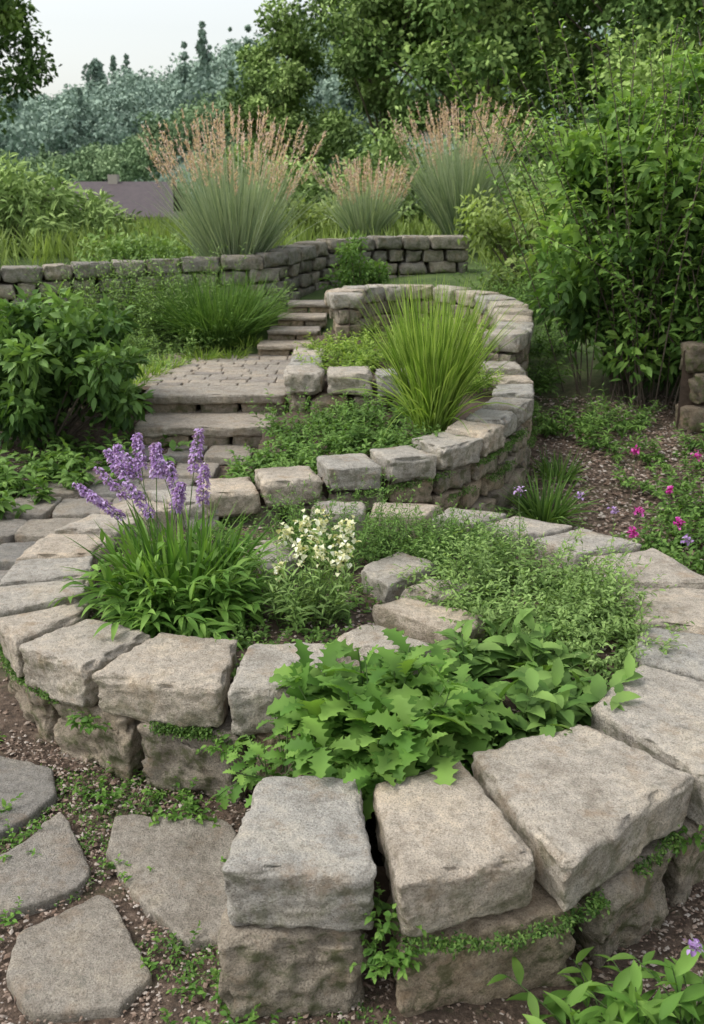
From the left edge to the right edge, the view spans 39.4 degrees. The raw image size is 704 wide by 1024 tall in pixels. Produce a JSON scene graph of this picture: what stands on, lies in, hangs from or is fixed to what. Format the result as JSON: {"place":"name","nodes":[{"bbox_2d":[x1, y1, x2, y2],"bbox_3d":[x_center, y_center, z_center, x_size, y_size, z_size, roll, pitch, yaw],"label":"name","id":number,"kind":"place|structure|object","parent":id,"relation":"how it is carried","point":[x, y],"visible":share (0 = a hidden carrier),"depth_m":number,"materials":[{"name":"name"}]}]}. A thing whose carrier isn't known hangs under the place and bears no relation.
{"place":"outdoors","nodes":[
{"label":"outdoors","id":0,"kind":"place"},
{"bbox_2d":[0,445,252,1023],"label":"flagstone path","id":1,"kind":"structure","parent":0,"point":[77,962],"depth_m":2.70,"materials":[{"name":"grey stone"}]},
{"bbox_2d":[0,705,703,1023],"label":"creeping weed","id":2,"kind":"object","parent":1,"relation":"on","point":[396,961],"visible":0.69,"depth_m":2.54,"materials":[{"name":"green plant"}]},
{"bbox_2d":[0,210,575,267],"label":"meadow grass","id":3,"kind":"structure","parent":0,"point":[426,227],"depth_m":11.86,"materials":[{"name":"green plant"}]},
{"bbox_2d":[0,0,623,99],"label":"sky","id":4,"kind":"structure","parent":0,"point":[148,31],"materials":[{"name":"white"}]},
{"bbox_2d":[0,247,703,1023],"bbox_3d":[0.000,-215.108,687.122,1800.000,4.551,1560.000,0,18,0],"label":"ground","id":5,"kind":"structure","parent":0,"point":[10,705],"depth_m":3.18,"materials":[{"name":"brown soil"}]},
{"bbox_2d":[0,0,62,134],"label":"deciduous tree","id":6,"kind":"object","parent":5,"relation":"on","point":[13,21],"visible":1,"depth_m":23.36,"materials":[{"name":"green plant"}]},
{"bbox_2d":[0,150,85,258],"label":"willow shrub","id":7,"kind":"object","parent":5,"relation":"on","point":[18,205],"visible":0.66,"depth_m":12.08,"materials":[{"name":"green plant"}]},
{"bbox_2d":[0,280,155,459],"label":"rhododendron shrub","id":8,"kind":"object","parent":5,"relation":"on","point":[56,363],"visible":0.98,"depth_m":6.23,"materials":[{"name":"green plant"}]},
{"bbox_2d":[24,175,146,249],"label":"willow shrub","id":9,"kind":"object","parent":5,"relation":"on","point":[92,210],"visible":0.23,"depth_m":13.32,"materials":[{"name":"green plant"}]},
{"bbox_2d":[0,414,198,519],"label":"hosta plant","id":10,"kind":"object","parent":5,"relation":"on","point":[66,458],"visible":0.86,"depth_m":5.86,"materials":[{"name":"green plant"}]},
{"bbox_2d":[73,223,196,261],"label":"hedge shrub","id":11,"kind":"object","parent":5,"relation":"on","point":[112,247],"visible":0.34,"depth_m":10.64,"materials":[{"name":"green plant"}]},
{"bbox_2d":[6,229,297,376],"bbox_3d":[-2.048,-1.909,8.794,2.314,1.209,3.229,11,21,30],"label":"wild perennial","id":12,"kind":"object","parent":5,"relation":"on","point":[140,314],"visible":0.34,"depth_m":8.86,"materials":[{"name":"green plant"}]},
{"bbox_2d":[164,211,185,221],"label":"walls","id":13,"kind":"structure","parent":5,"relation":"on","point":[177,216],"depth_m":53.26,"materials":[{"name":"paint"}]},
{"bbox_2d":[34,182,192,220],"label":"roof","id":14,"kind":"structure","parent":13,"relation":"on","point":[131,191],"depth_m":51.29,"materials":[{"name":"tile"}]},
{"bbox_2d":[107,174,119,183],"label":"chimney","id":15,"kind":"object","parent":14,"relation":"on","point":[113,178],"visible":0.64,"depth_m":52.30,"materials":[{"name":"paint"}]},
{"bbox_2d":[91,332,314,409],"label":"grass tuft","id":16,"kind":"object","parent":5,"relation":"on","point":[213,354],"visible":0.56,"depth_m":8.43,"materials":[{"name":"green plant"}]},
{"bbox_2d":[122,353,291,391],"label":"brick patio","id":17,"kind":"structure","parent":5,"relation":"on","point":[254,370],"depth_m":7.79,"materials":[{"name":"stone"}]},
{"bbox_2d":[133,385,286,446],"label":"stone steps","id":18,"kind":"structure","parent":5,"relation":"on","point":[222,416],"depth_m":6.88,"materials":[{"name":"grey stone"}]},
{"bbox_2d":[133,265,306,351],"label":"grass clump","id":19,"kind":"object","parent":5,"relation":"on","point":[240,319],"visible":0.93,"depth_m":8.74,"materials":[{"name":"green plant"}]},
{"bbox_2d":[125,102,335,260],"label":"ornamental fountain grass","id":20,"kind":"object","parent":5,"relation":"on","point":[231,218],"depth_m":9.64,"materials":[{"name":"green plant"}]},
{"bbox_2d":[0,235,468,318],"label":"dry stone wall","id":21,"kind":"structure","parent":5,"relation":"on","point":[305,265],"depth_m":9.80,"materials":[{"name":"stone"}]},
{"bbox_2d":[214,0,350,196],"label":"poplar tree","id":22,"kind":"object","parent":5,"relation":"on","point":[290,84],"visible":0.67,"depth_m":27.07,"materials":[{"name":"green plant"}]},
{"bbox_2d":[257,300,329,355],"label":"stone steps","id":23,"kind":"structure","parent":5,"relation":"on","point":[280,340],"depth_m":9.06,"materials":[{"name":"grey stone"}]},
{"bbox_2d":[239,140,369,218],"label":"hedge shrub","id":24,"kind":"object","parent":5,"relation":"on","point":[311,194],"visible":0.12,"depth_m":19.38,"materials":[{"name":"green plant"}]},
{"bbox_2d":[254,192,400,239],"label":"hedge shrub","id":25,"kind":"object","parent":5,"relation":"on","point":[324,218],"visible":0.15,"depth_m":13.32,"materials":[{"name":"green plant"}]},
{"bbox_2d":[0,400,683,1023],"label":"moss","id":26,"kind":"object","parent":5,"relation":"on","point":[594,904],"visible":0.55,"depth_m":2.52,"materials":[{"name":"green plant"}]},
{"bbox_2d":[283,347,408,414],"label":"retaining stone wall","id":27,"kind":"structure","parent":5,"relation":"on","point":[298,377],"depth_m":6.48,"materials":[{"name":"grey stone"}]},
{"bbox_2d":[0,284,703,1021],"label":"spiral stone wall","id":28,"kind":"structure","parent":5,"relation":"on","point":[510,838],"depth_m":2.69,"materials":[{"name":"stone"}]},
{"bbox_2d":[88,322,626,800],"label":"planting bed soil","id":29,"kind":"structure","parent":28,"relation":"in","point":[358,570],"depth_m":4.13,"materials":[{"name":"brown soil"}]},
{"bbox_2d":[48,428,291,651],"bbox_3d":[-0.685,0.093,3.678,0.948,0.752,1.022,0,18,0],"label":"purple salvia","id":30,"kind":"object","parent":29,"relation":"on","point":[160,588],"visible":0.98,"depth_m":3.61,"materials":[{"name":"plant"}]},
{"bbox_2d":[239,509,362,634],"bbox_3d":[-0.161,0.220,3.594,0.424,0.441,0.431,-7,19,-21],"label":"white snapdragon","id":31,"kind":"object","parent":29,"relation":"on","point":[308,598],"visible":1,"depth_m":3.60,"materials":[{"name":"plant"}]},
{"bbox_2d":[219,383,459,486],"bbox_3d":[-0.037,-0.508,5.659,1.329,0.384,1.648,0,18,0],"label":"perennial","id":32,"kind":"object","parent":29,"relation":"on","point":[299,454],"visible":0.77,"depth_m":5.55,"materials":[{"name":"green plant"}]},
{"bbox_2d":[208,627,517,821],"bbox_3d":[0.044,0.579,2.783,0.745,0.423,0.830,11,21,31],"label":"oak leaf plant","id":33,"kind":"object","parent":29,"relation":"on","point":[389,717],"visible":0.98,"depth_m":2.70,"materials":[{"name":"green plant"}]},
{"bbox_2d":[92,519,666,773],"bbox_3d":[-0.086,0.392,3.593,2.505,0.154,1.849,6,19,19],"label":"ground cover plant","id":34,"kind":"object","parent":29,"relation":"on","point":[244,643],"visible":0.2,"depth_m":3.57,"materials":[{"name":"green plant"}]},
{"bbox_2d":[241,467,543,579],"bbox_3d":[0.135,0.034,4.253,1.309,0.411,0.839,0,18,0],"label":"plant","id":35,"kind":"object","parent":29,"relation":"on","point":[383,544],"visible":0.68,"depth_m":4.26,"materials":[{"name":"green plant"}]},
{"bbox_2d":[292,307,505,393],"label":"perennial","id":36,"kind":"object","parent":29,"relation":"on","point":[360,355],"visible":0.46,"depth_m":7.24,"materials":[{"name":"green plant"}]},
{"bbox_2d":[327,272,531,432],"bbox_3d":[0.415,-0.909,5.529,1.205,0.913,1.261,7,19,20],"label":"lime grass clump","id":37,"kind":"object","parent":29,"relation":"on","point":[436,374],"visible":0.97,"depth_m":5.45,"materials":[{"name":"green plant"}]},
{"bbox_2d":[432,608,642,749],"bbox_3d":[0.484,0.523,3.070,0.732,0.332,0.756,-7,19,-21],"label":"broad leaf plant","id":38,"kind":"object","parent":29,"relation":"on","point":[542,689],"visible":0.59,"depth_m":3.01,"materials":[{"name":"green plant"}]},
{"bbox_2d":[390,486,694,679],"bbox_3d":[0.697,0.218,3.589,1.045,0.498,1.217,-5,18,-14],"label":"herb mound","id":39,"kind":"object","parent":29,"relation":"on","point":[586,614],"visible":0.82,"depth_m":3.58,"materials":[{"name":"green plant"}]},
{"bbox_2d":[318,229,394,292],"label":"hedge shrub","id":40,"kind":"object","parent":5,"relation":"on","point":[354,271],"visible":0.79,"depth_m":10.07,"materials":[{"name":"green plant"}]},
{"bbox_2d":[287,0,466,190],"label":"poplar tree","id":41,"kind":"object","parent":5,"relation":"on","point":[371,95],"visible":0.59,"depth_m":24.12,"materials":[{"name":"green plant"}]},
{"bbox_2d":[335,104,485,229],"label":"hedge shrub","id":42,"kind":"object","parent":5,"relation":"on","point":[391,149],"visible":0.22,"depth_m":18.50,"materials":[{"name":"green plant"}]},
{"bbox_2d":[339,0,632,193],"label":"deciduous tree","id":43,"kind":"object","parent":5,"relation":"on","point":[490,46],"visible":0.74,"depth_m":21.82,"materials":[{"name":"green plant"}]},
{"bbox_2d":[443,111,591,223],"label":"hedge shrub","id":44,"kind":"object","parent":5,"relation":"on","point":[536,138],"visible":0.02,"depth_m":15.64,"materials":[{"name":"green plant"}]},
{"bbox_2d":[453,184,599,293],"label":"hedge shrub","id":45,"kind":"object","parent":5,"relation":"on","point":[498,233],"visible":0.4,"depth_m":10.09,"materials":[{"name":"green plant"}]},
{"bbox_2d":[414,0,646,190],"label":"deciduous tree","id":46,"kind":"object","parent":5,"relation":"on","point":[578,40],"visible":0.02,"depth_m":27.89,"materials":[{"name":"green plant"}]},
{"bbox_2d":[493,441,604,527],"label":"grass tuft","id":47,"kind":"object","parent":5,"relation":"on","point":[533,506],"visible":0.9,"depth_m":5.51,"materials":[{"name":"green plant"}]},
{"bbox_2d":[434,0,703,412],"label":"tall leafy shrub","id":48,"kind":"object","parent":5,"relation":"on","point":[640,261],"visible":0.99,"depth_m":7.04,"materials":[{"name":"green plant"}]},
{"bbox_2d":[438,235,703,460],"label":"fern plant","id":49,"kind":"object","parent":5,"relation":"on","point":[585,423],"visible":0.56,"depth_m":7.15,"materials":[{"name":"green plant"}]},
{"bbox_2d":[491,123,659,243],"bbox_3d":[2.836,-3.623,11.536,2.408,1.798,1.983,0,18,0],"label":"hedge shrub","id":50,"kind":"object","parent":5,"relation":"on","point":[539,178],"visible":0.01,"depth_m":11.38,"materials":[{"name":"green plant"}]},
{"bbox_2d":[486,938,703,1023],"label":"bluebell plant","id":51,"kind":"object","parent":5,"relation":"on","point":[628,1005],"visible":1,"depth_m":2.17,"materials":[{"name":"green plant"}]},
{"bbox_2d":[487,0,702,177],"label":"deciduous tree","id":52,"kind":"object","parent":5,"relation":"on","point":[659,13],"visible":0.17,"depth_m":20.80,"materials":[{"name":"green plant"}]},
{"bbox_2d":[563,0,703,144],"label":"deciduous tree","id":53,"kind":"object","parent":5,"relation":"on","point":[681,8],"visible":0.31,"depth_m":15.09,"materials":[{"name":"green plant"}]},
{"bbox_2d":[574,442,703,575],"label":"flowering perennial","id":54,"kind":"object","parent":5,"relation":"on","point":[680,524],"visible":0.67,"depth_m":5.37,"materials":[{"name":"green plant"}]},
{"bbox_2d":[674,341,703,433],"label":"garden wall","id":55,"kind":"structure","parent":5,"relation":"on","point":[689,413],"depth_m":6.99,"materials":[{"name":"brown stone"}]},
{"bbox_2d":[3,25,701,205],"bbox_3d":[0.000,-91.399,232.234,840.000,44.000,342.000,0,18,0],"label":"hill","id":56,"kind":"structure","parent":0,"point":[179,160],"depth_m":131.34,"materials":[{"name":"green plant"}]},
{"bbox_2d":[0,70,411,210],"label":"distant woodland","id":57,"kind":"object","parent":56,"relation":"on","point":[127,160],"visible":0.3,"depth_m":107.12,"materials":[{"name":"green plant"}]},
{"bbox_2d":[0,0,542,160],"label":"distant forest","id":58,"kind":"object","parent":56,"relation":"on","point":[99,110],"visible":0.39,"depth_m":138.42,"materials":[{"name":"teal plant"}]},
{"bbox_2d":[311,149,419,236],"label":"ornamental fountain grass","id":59,"kind":"object","parent":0,"point":[368,208],"depth_m":12.26,"materials":[{"name":"green plant"}]},
{"bbox_2d":[387,92,536,249],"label":"ornamental fountain grass","id":60,"kind":"object","parent":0,"point":[462,174],"depth_m":12.07,"materials":[{"name":"green plant"}]}
]}

